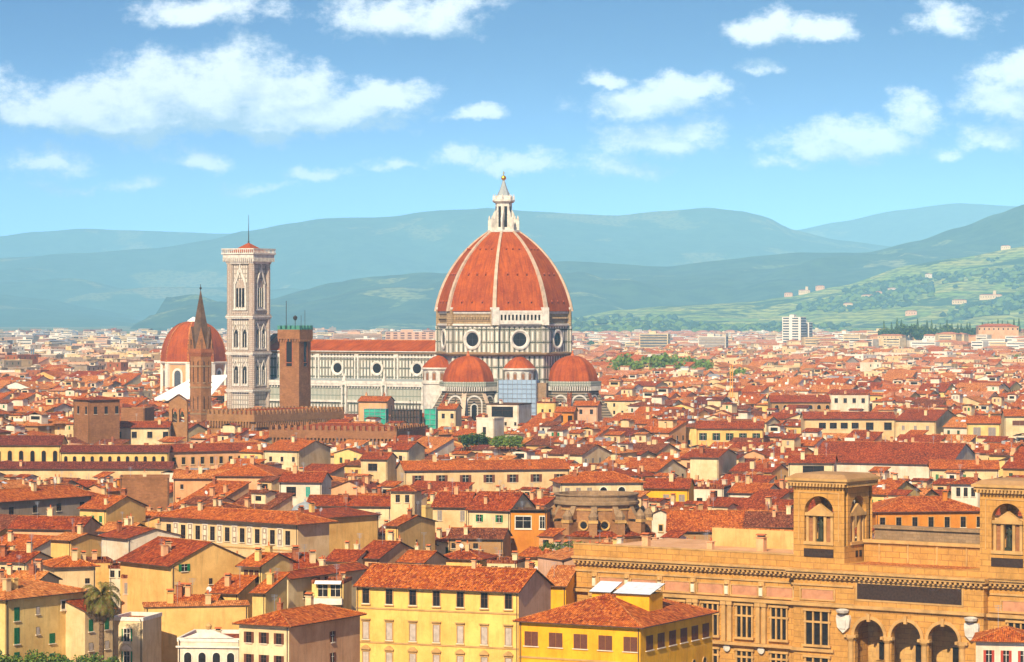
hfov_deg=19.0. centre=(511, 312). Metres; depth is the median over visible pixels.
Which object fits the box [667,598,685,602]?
window
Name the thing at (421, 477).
window
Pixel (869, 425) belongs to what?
window
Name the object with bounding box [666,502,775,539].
house
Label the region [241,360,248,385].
two light window
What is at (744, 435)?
window
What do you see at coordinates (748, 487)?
house
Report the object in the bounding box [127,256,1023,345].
woodland
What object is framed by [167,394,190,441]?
bell gable
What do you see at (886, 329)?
tree
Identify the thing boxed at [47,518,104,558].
house
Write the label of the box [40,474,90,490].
house
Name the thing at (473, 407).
tall window
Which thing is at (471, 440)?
tree
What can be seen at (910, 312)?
villa
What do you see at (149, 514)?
house
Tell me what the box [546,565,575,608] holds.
house
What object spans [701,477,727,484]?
house
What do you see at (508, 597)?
window
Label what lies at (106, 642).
window
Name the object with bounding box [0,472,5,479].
house
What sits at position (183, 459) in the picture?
window
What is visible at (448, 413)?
house
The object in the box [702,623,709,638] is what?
window
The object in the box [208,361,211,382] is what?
belfry window
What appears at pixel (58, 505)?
window
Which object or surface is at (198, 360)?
belfry window
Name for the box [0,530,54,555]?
house
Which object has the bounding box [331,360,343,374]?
round window
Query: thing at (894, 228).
mountains
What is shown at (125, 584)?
window
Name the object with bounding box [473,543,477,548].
window
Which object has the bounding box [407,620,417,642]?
window
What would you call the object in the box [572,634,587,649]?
window
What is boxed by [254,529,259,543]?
window
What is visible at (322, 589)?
window
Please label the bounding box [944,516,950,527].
window
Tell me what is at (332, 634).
window
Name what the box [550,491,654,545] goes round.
round church
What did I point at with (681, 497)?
window
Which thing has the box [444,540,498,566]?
house
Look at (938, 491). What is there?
house
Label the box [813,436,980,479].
house
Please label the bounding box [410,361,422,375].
round window
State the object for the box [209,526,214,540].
window
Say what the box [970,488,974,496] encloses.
window
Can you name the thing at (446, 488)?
house
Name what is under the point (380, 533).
house
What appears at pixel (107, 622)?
window
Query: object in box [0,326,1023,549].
distant rooftops
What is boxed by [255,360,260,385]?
two light window
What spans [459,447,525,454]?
house
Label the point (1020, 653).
window
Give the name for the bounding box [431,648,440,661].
window
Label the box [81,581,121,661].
palm tree
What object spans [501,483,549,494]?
house
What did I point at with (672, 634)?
window
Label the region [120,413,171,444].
house
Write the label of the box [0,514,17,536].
house
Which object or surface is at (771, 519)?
house
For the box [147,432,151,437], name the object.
window
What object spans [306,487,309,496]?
window
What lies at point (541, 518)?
window
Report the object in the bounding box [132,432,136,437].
window
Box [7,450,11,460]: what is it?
window
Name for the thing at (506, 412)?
window
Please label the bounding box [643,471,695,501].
house
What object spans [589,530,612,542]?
house
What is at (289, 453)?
house
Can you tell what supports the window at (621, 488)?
in the house at (575, 480)
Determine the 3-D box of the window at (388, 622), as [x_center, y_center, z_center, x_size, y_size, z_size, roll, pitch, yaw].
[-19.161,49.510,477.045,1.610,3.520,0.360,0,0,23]
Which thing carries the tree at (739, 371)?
on the ground
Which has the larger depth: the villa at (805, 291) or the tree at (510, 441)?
the villa at (805, 291)
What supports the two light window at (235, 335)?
in the bell tower at (248, 316)
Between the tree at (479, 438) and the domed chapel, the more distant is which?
the domed chapel
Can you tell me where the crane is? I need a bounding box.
[730,365,732,397]
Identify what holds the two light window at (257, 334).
in the bell tower at (248, 316)
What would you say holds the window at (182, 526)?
in the house at (244, 532)
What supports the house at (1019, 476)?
on the ground
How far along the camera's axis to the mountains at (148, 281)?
18024.62 m
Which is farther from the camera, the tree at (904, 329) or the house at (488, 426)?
the tree at (904, 329)
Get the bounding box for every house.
[0,427,67,460]
[0,456,174,479]
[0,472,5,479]
[0,477,31,488]
[0,480,93,516]
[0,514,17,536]
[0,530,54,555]
[0,533,52,571]
[0,562,90,660]
[4,556,62,583]
[6,505,102,535]
[15,474,42,484]
[30,479,68,485]
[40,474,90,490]
[42,548,100,591]
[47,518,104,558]
[59,437,171,460]
[64,589,118,661]
[76,477,110,486]
[76,485,105,498]
[76,487,147,524]
[86,542,112,592]
[87,477,119,495]
[95,513,146,534]
[97,519,184,562]
[108,554,125,615]
[114,612,161,661]
[115,536,245,613]
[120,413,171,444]
[120,469,169,510]
[121,407,154,420]
[121,574,127,613]
[142,497,208,527]
[142,582,249,661]
[146,511,162,519]
[151,494,337,561]
[157,507,175,511]
[159,442,257,469]
[167,476,251,509]
[169,497,180,505]
[171,491,235,510]
[172,459,227,501]
[173,578,224,600]
[176,622,238,661]
[181,498,217,507]
[203,497,256,508]
[205,566,258,617]
[212,455,288,489]
[232,592,366,661]
[233,486,295,510]
[235,534,298,586]
[248,568,290,616]
[249,476,280,491]
[261,433,332,470]
[277,463,332,506]
[280,544,318,568]
[287,552,368,610]
[292,497,381,553]
[306,487,390,527]
[311,564,351,609]
[325,533,368,564]
[329,473,377,494]
[331,481,341,486]
[353,557,554,661]
[357,390,394,420]
[357,481,403,494]
[359,444,397,482]
[362,524,414,566]
[378,519,390,539]
[382,432,426,460]
[383,502,437,549]
[386,485,425,520]
[395,452,570,491]
[395,532,449,564]
[410,480,474,496]
[421,490,433,518]
[430,484,475,531]
[430,488,442,500]
[435,485,477,495]
[435,525,471,554]
[435,527,445,549]
[437,400,462,427]
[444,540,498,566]
[446,517,512,556]
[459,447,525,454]
[465,480,535,556]
[476,413,503,437]
[486,395,531,428]
[486,550,525,567]
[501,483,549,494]
[508,503,552,557]
[512,581,718,661]
[518,528,572,565]
[525,493,549,496]
[525,558,537,569]
[529,487,554,507]
[536,536,575,576]
[537,397,558,413]
[541,485,552,492]
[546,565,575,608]
[549,466,646,492]
[554,398,577,424]
[555,540,598,550]
[573,393,601,422]
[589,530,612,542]
[599,534,659,543]
[613,535,622,543]
[633,490,658,510]
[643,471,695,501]
[649,493,683,508]
[651,497,695,538]
[660,530,688,538]
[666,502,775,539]
[682,500,704,507]
[688,443,737,479]
[694,479,730,500]
[695,415,764,445]
[695,490,759,509]
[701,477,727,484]
[715,469,776,484]
[727,472,779,497]
[742,496,793,510]
[743,502,793,529]
[748,489,791,498]
[767,391,830,411]
[775,479,793,499]
[787,445,837,475]
[791,499,856,526]
[800,405,895,439]
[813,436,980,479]
[830,387,869,410]
[853,468,921,502]
[855,527,873,540]
[868,466,890,477]
[872,490,979,532]
[884,489,912,499]
[886,472,911,481]
[894,408,957,437]
[910,478,933,488]
[917,482,950,498]
[918,486,939,495]
[928,452,999,480]
[930,470,964,487]
[931,478,955,490]
[948,464,979,507]
[966,411,1000,441]
[970,605,1023,661]
[979,508,1022,520]
[1001,403,1023,437]
[1001,446,1023,476]
[1006,475,1023,477]
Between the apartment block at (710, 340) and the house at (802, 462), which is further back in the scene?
the apartment block at (710, 340)
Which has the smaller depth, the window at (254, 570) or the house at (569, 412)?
the window at (254, 570)
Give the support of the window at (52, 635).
in the house at (32, 614)
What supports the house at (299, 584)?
on the ground
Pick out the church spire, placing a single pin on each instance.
(200, 347)
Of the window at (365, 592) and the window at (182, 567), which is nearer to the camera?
the window at (365, 592)
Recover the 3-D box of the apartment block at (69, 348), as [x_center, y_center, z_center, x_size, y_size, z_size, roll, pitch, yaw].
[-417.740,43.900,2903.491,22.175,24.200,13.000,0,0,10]
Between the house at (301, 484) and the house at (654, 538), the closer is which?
the house at (654, 538)
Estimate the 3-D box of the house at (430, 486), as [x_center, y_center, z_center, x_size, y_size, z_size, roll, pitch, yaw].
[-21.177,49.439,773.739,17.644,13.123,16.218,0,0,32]
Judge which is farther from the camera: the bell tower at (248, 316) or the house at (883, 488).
the bell tower at (248, 316)
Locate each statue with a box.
[817,519,823,541]
[1005,527,1011,550]
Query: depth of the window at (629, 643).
420.61 m
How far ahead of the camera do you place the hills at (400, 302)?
11433.96 m
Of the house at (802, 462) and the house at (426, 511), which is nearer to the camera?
the house at (426, 511)
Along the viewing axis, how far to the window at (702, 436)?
1033.68 m
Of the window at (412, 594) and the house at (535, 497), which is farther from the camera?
the house at (535, 497)
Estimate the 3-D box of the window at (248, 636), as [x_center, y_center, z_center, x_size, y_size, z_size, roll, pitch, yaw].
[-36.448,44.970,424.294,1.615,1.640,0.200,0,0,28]
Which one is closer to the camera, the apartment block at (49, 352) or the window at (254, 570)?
the window at (254, 570)
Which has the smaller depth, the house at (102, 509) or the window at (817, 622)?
the window at (817, 622)
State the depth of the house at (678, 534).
550.61 m
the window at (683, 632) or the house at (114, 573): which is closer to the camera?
the window at (683, 632)
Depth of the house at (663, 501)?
686.07 m
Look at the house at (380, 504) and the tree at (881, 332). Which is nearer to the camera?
the house at (380, 504)
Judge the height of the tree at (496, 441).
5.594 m
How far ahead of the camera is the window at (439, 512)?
671.15 m
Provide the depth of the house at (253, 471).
791.05 m
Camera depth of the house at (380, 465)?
827.39 m
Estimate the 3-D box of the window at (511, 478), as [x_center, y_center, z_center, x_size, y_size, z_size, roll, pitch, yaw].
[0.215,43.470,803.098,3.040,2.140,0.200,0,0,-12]
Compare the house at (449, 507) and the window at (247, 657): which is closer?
the window at (247, 657)
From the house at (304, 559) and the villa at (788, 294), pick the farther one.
the villa at (788, 294)
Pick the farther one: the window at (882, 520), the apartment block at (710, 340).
the apartment block at (710, 340)
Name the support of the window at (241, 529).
in the house at (244, 532)
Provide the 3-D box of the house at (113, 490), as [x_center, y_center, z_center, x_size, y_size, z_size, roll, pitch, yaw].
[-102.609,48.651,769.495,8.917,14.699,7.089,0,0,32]
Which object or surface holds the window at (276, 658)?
in the house at (310, 631)
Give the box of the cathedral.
[269,171,612,420]
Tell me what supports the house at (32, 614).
on the ground
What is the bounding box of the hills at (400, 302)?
[130,204,1023,329]
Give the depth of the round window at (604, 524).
636.52 m
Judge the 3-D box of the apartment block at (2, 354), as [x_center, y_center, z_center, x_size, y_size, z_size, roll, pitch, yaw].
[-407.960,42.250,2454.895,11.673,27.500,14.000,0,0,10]
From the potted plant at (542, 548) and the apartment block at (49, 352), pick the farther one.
the apartment block at (49, 352)
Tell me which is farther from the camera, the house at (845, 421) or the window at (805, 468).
the house at (845, 421)
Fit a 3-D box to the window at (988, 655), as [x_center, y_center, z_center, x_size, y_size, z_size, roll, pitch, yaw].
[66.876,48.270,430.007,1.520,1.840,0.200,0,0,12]
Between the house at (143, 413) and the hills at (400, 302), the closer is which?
the house at (143, 413)
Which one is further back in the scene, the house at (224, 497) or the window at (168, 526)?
the house at (224, 497)
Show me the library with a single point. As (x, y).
(887, 593)
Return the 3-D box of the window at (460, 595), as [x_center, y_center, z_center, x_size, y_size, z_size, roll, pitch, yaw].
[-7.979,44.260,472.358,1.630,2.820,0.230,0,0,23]
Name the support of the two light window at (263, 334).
in the bell tower at (248, 316)
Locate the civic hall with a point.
(998, 331)
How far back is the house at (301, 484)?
743.34 m
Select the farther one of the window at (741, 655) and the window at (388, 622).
the window at (741, 655)
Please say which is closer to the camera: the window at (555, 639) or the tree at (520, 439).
the window at (555, 639)
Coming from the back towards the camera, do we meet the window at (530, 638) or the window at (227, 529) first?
the window at (227, 529)
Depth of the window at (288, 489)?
743.08 m
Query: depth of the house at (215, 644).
449.21 m
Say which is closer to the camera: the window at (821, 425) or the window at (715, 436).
the window at (715, 436)
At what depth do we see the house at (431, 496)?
729.47 m
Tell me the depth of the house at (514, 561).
539.11 m
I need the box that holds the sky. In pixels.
[0,0,1023,235]
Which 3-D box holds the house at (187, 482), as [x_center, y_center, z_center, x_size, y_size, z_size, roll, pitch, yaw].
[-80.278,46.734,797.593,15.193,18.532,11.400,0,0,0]
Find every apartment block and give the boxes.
[0,348,11,359]
[41,350,63,354]
[66,346,78,350]
[77,338,96,340]
[333,331,381,339]
[385,330,434,339]
[639,331,669,347]
[698,334,727,347]
[782,315,805,342]
[806,320,812,336]
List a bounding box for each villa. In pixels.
[784,292,792,296]
[799,287,809,294]
[816,285,824,290]
[905,310,916,315]
[952,300,966,303]
[980,291,1001,299]
[1001,245,1010,249]
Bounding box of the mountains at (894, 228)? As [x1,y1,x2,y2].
[0,203,1016,257]
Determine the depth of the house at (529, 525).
634.51 m
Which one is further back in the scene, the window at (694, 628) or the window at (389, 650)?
the window at (389, 650)
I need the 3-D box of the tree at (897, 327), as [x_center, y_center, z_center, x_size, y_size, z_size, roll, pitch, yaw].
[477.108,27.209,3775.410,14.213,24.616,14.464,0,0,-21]
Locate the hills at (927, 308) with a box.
[572,246,1023,331]
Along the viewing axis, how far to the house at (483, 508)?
655.60 m
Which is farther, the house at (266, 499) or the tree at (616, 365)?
the tree at (616, 365)
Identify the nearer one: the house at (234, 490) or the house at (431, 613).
the house at (431, 613)
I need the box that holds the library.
[571,471,1023,661]
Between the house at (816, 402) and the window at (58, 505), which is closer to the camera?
the window at (58, 505)
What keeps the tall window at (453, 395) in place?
in the cathedral
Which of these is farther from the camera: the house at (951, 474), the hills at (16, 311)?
the hills at (16, 311)
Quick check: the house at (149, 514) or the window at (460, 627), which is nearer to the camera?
the window at (460, 627)
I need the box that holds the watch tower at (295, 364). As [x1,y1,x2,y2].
[277,301,312,407]
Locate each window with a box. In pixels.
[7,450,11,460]
[9,507,14,514]
[13,607,20,621]
[14,627,20,644]
[19,450,23,460]
[30,450,34,460]
[32,505,37,513]
[35,606,40,614]
[35,627,40,635]
[41,450,45,460]
[49,633,56,644]
[52,450,57,460]
[56,504,60,511]
[60,599,66,610]
[84,578,89,584]
[88,619,94,632]
[88,642,93,651]
[104,617,109,630]
[104,640,109,649]
[109,570,114,577]
[121,627,131,643]
[121,644,131,661]
[123,583,127,594]
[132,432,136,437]
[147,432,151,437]
[166,524,170,531]
[172,368,182,386]
[179,564,189,571]
[181,457,185,464]
[181,525,184,538]
[183,651,191,661]
[191,456,195,464]
[194,525,199,539]
[197,360,204,382]
[198,652,206,661]
[200,456,204,464]
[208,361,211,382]
[209,456,213,464]
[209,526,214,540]
[212,652,220,661]
[216,368,222,384]
[219,456,222,463]
[224,527,229,541]
[226,652,234,661]
[232,323,239,349]
[232,360,239,385]
[233,264,246,309]
[239,528,244,542]
[241,323,248,349]
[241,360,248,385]
[244,631,253,643]
[244,654,253,661]
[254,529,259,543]
[254,570,258,583]
[255,323,260,349]
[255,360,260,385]
[256,264,265,309]
[259,632,268,644]
[259,655,268,661]
[261,323,266,349]
[261,360,266,385]
[270,530,274,544]
[274,633,283,645]
[274,656,283,661]
[284,531,290,545]
[286,487,295,496]
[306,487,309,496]
[317,585,328,596]
[330,631,335,642]
[330,652,335,661]
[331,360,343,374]
[331,585,340,597]
[360,618,370,640]
[360,645,370,661]
[361,588,370,604]
[368,463,377,471]
[370,361,382,375]
[384,588,393,605]
[384,619,393,641]
[384,646,393,661]
[395,495,400,502]
[404,495,409,502]
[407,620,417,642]
[407,647,417,661]
[408,589,417,606]
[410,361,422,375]
[412,475,423,482]
[431,590,440,607]
[431,621,440,644]
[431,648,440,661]
[436,475,447,480]
[437,510,441,519]
[441,329,445,348]
[448,395,460,402]
[455,591,464,608]
[455,622,464,645]
[455,649,464,661]
[460,475,470,481]
[460,511,464,521]
[463,329,480,349]
[466,395,482,420]
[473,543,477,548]
[476,514,482,521]
[479,592,488,609]
[479,623,488,646]
[479,650,488,661]
[483,475,494,482]
[492,406,512,417]
[495,515,502,522]
[503,593,513,610]
[503,624,512,647]
[503,651,512,661]
[507,474,517,482]
[510,329,529,349]
[514,515,531,529]
[523,631,538,646]
[531,474,541,481]
[539,516,545,529]
[547,632,562,648]
[552,329,562,348]
[556,395,566,405]
[571,395,586,405]
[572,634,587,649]
[578,520,588,530]
[597,635,612,651]
[599,486,607,490]
[600,520,609,530]
[617,486,625,490]
[622,637,637,652]
[645,635,654,651]
[657,632,665,648]
[658,524,663,532]
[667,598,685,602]
[669,630,676,646]
[679,495,684,501]
[680,628,688,643]
[691,625,699,641]
[699,433,706,440]
[700,600,720,637]
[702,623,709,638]
[712,433,719,440]
[712,646,720,661]
[726,433,733,440]
[733,603,754,639]
[734,648,754,661]
[739,433,746,437]
[752,433,759,437]
[768,605,788,642]
[768,650,788,661]
[802,608,831,647]
[802,654,831,661]
[803,466,823,472]
[819,423,825,428]
[830,423,836,428]
[841,423,847,428]
[852,423,858,428]
[866,422,873,429]
[879,517,885,524]
[884,422,891,429]
[895,516,901,524]
[912,516,917,525]
[928,516,933,526]
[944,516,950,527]
[956,487,960,496]
[960,516,966,527]
[963,488,967,496]
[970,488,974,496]
[973,427,980,435]
[976,516,979,528]
[983,650,993,661]
[988,427,995,435]
[1001,650,1011,661]
[1005,620,1023,629]
[1012,421,1023,425]
[1018,651,1023,661]
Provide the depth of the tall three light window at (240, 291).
1375.43 m
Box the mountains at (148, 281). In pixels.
[0,208,890,316]
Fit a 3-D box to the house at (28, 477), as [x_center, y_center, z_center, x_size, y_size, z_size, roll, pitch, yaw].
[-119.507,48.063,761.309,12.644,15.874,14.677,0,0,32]
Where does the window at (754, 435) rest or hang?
in the house at (710, 432)
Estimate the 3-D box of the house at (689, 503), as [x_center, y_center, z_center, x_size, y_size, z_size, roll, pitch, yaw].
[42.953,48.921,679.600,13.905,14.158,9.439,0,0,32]
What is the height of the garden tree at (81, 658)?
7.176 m
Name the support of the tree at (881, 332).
on the knoll
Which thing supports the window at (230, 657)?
in the house at (215, 644)
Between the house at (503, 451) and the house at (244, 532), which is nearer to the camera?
the house at (244, 532)
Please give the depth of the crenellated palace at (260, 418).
1104.43 m
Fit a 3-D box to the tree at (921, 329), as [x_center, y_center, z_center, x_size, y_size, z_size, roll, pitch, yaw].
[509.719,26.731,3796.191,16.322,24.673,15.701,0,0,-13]
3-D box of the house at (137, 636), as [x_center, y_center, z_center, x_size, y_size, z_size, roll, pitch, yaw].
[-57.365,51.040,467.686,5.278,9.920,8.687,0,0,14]
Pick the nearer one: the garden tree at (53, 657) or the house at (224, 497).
the garden tree at (53, 657)
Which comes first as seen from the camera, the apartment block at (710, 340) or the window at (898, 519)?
the window at (898, 519)
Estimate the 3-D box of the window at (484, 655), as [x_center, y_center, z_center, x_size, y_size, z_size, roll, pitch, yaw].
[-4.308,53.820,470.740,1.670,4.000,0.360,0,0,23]
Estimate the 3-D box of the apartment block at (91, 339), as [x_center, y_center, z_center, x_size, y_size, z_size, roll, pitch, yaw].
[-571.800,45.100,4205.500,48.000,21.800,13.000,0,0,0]
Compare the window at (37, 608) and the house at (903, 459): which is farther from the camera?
the house at (903, 459)
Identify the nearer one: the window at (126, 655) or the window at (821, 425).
the window at (126, 655)
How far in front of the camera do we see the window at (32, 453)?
950.41 m
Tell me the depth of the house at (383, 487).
708.42 m
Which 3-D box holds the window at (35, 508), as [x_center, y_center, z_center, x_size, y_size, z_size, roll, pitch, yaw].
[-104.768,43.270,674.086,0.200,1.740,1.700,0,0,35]
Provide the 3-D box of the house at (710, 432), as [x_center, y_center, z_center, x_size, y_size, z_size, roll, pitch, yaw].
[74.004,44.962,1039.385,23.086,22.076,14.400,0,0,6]
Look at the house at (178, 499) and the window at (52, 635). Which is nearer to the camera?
the window at (52, 635)
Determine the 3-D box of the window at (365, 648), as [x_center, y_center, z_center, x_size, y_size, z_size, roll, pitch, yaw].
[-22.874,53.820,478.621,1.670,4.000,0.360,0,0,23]
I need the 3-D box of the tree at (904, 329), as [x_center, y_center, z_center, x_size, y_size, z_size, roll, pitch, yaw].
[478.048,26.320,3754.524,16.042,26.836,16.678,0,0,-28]
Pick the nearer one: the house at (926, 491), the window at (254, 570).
the window at (254, 570)
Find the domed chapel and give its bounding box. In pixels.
[160,317,226,390]
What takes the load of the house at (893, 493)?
on the ground
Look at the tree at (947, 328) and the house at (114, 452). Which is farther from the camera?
the tree at (947, 328)
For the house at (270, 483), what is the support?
on the ground
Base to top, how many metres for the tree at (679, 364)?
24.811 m
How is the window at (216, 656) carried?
in the house at (215, 644)
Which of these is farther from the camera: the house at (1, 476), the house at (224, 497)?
the house at (1, 476)
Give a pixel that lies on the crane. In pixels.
(731, 381)
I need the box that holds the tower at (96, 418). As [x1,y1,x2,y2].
[71,388,121,443]
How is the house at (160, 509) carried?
on the ground
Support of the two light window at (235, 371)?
in the bell tower at (248, 316)
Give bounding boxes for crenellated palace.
[207,406,343,432]
[269,422,425,444]
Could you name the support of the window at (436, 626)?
in the house at (431, 613)
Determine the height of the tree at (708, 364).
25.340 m
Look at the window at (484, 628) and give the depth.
470.77 m
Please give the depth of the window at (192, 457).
928.17 m
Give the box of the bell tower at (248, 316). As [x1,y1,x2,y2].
[221,215,275,409]
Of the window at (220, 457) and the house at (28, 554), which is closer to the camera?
the house at (28, 554)
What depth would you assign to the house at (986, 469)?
806.07 m
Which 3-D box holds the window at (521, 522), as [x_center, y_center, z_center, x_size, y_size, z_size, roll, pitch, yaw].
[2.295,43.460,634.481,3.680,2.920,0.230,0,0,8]
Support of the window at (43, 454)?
in the house at (32, 447)
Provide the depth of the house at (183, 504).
651.22 m
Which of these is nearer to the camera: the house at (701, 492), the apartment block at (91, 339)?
the house at (701, 492)
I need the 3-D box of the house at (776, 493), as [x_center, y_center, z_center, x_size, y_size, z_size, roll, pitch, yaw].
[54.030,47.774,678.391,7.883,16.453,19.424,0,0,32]
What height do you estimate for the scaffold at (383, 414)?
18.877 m
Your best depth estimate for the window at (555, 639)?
426.09 m
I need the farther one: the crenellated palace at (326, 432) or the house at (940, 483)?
the crenellated palace at (326, 432)
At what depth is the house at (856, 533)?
550.02 m
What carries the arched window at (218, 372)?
in the domed chapel
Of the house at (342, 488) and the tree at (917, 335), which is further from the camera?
the tree at (917, 335)
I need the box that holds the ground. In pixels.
[0,327,434,332]
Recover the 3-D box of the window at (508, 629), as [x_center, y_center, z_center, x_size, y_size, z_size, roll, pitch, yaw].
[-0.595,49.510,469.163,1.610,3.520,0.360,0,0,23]
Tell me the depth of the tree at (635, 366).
2038.08 m
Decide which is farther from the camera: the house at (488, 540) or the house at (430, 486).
the house at (430, 486)
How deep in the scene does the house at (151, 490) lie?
745.48 m
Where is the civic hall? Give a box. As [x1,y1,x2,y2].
[975,324,1018,338]
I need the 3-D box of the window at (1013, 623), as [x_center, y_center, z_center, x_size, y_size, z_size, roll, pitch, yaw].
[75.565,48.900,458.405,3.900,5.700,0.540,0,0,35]
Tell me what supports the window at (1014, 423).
in the house at (1012, 422)
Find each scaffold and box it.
[364,406,388,424]
[391,401,421,423]
[424,409,437,428]
[498,378,547,414]
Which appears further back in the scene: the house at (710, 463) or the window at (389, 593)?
the house at (710, 463)
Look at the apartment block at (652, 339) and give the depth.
3695.74 m
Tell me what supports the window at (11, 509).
in the house at (61, 500)
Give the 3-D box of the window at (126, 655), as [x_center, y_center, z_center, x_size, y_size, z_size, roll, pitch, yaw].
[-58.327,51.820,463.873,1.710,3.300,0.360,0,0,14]
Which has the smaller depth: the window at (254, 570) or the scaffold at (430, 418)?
the window at (254, 570)
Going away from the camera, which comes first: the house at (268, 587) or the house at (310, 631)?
the house at (310, 631)
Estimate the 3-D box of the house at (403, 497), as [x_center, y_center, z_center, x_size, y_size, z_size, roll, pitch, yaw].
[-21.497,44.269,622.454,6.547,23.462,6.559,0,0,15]
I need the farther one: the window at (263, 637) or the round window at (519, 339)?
the round window at (519, 339)
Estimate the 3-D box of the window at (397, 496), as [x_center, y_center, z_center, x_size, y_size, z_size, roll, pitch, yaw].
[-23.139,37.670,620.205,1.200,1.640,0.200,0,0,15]
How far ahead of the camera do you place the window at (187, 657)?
449.49 m
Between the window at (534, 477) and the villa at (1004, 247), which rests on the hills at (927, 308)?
the villa at (1004, 247)
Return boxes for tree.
[0,652,14,661]
[7,654,31,661]
[20,649,47,661]
[41,652,67,661]
[51,654,73,661]
[73,654,94,661]
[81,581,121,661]
[84,652,103,661]
[102,656,120,661]
[458,435,469,450]
[464,433,474,448]
[473,432,485,444]
[478,436,490,444]
[488,436,503,447]
[502,435,517,451]
[514,434,523,447]
[607,359,632,369]
[612,353,634,366]
[626,360,653,370]
[644,352,671,368]
[652,354,678,364]
[670,361,685,368]
[683,356,700,364]
[691,364,708,369]
[696,359,713,368]
[729,367,746,375]
[878,327,891,332]
[878,330,887,334]
[888,329,896,333]
[893,325,899,333]
[898,323,909,336]
[908,324,916,337]
[912,330,923,339]
[917,325,929,331]
[921,327,935,334]
[943,324,953,331]
[969,328,975,334]
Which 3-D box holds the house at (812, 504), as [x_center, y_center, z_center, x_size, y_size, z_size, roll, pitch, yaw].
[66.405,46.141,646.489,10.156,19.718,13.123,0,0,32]
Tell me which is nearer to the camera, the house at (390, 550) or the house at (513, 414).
the house at (390, 550)
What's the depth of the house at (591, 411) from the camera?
1187.88 m
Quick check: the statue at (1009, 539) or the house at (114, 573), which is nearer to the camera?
the statue at (1009, 539)
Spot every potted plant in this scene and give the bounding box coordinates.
[539,542,545,553]
[546,542,552,551]
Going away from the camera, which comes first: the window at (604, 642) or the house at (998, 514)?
the window at (604, 642)
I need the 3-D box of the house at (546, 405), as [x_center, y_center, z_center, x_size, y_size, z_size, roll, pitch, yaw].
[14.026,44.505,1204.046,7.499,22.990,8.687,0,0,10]
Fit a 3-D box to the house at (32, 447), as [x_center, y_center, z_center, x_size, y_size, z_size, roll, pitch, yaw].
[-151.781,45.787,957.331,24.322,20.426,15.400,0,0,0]
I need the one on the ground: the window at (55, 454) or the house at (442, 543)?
the house at (442, 543)
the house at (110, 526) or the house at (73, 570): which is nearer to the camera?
the house at (73, 570)
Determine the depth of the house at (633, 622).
427.34 m
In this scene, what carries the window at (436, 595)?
in the house at (431, 613)
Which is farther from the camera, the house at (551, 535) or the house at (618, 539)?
the house at (551, 535)
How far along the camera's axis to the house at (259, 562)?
499.94 m
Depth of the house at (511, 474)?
803.03 m
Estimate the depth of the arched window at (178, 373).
1625.81 m
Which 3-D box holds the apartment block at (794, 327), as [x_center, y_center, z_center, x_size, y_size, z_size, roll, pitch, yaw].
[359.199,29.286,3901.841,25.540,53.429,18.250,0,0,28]
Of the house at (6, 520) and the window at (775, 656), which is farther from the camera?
the house at (6, 520)
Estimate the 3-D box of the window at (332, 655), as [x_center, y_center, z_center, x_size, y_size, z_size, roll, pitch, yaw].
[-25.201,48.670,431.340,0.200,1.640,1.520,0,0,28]
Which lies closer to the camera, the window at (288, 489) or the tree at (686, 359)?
the window at (288, 489)
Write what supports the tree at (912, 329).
on the knoll
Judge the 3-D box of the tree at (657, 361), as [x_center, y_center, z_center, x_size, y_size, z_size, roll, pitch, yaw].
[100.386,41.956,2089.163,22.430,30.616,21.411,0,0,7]
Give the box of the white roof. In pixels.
[151,375,226,402]
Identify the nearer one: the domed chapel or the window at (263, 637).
the window at (263, 637)
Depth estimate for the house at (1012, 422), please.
1141.79 m
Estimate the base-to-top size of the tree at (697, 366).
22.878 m
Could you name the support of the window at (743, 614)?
in the library
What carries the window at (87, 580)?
in the house at (73, 570)
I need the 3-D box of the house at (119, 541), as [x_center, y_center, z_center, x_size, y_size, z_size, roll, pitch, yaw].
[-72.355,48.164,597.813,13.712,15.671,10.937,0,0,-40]
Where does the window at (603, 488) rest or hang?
in the house at (575, 480)
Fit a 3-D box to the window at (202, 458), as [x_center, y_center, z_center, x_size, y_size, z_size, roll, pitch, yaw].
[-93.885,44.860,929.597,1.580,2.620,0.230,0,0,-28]
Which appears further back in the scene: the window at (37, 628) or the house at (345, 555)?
the house at (345, 555)
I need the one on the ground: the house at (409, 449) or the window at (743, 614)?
the house at (409, 449)
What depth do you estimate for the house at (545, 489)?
770.90 m
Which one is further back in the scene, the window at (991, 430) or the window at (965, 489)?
the window at (991, 430)
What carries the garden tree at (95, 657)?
on the ground
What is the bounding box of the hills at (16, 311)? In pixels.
[0,295,146,326]
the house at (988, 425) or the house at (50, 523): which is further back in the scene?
the house at (988, 425)
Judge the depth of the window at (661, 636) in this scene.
425.88 m
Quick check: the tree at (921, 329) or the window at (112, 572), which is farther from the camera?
the tree at (921, 329)
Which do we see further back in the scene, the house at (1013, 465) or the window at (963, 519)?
the house at (1013, 465)
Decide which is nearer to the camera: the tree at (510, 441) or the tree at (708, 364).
the tree at (510, 441)
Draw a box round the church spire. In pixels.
[188,284,212,421]
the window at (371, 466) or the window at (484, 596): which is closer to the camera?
the window at (484, 596)
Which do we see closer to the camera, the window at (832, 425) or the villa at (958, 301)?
the window at (832, 425)
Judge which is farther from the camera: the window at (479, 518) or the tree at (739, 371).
the tree at (739, 371)
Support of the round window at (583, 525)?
in the round church
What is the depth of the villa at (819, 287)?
9861.17 m
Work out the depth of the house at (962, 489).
699.31 m
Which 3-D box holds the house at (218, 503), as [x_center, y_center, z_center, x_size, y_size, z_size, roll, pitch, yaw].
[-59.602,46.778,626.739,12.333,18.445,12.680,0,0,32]

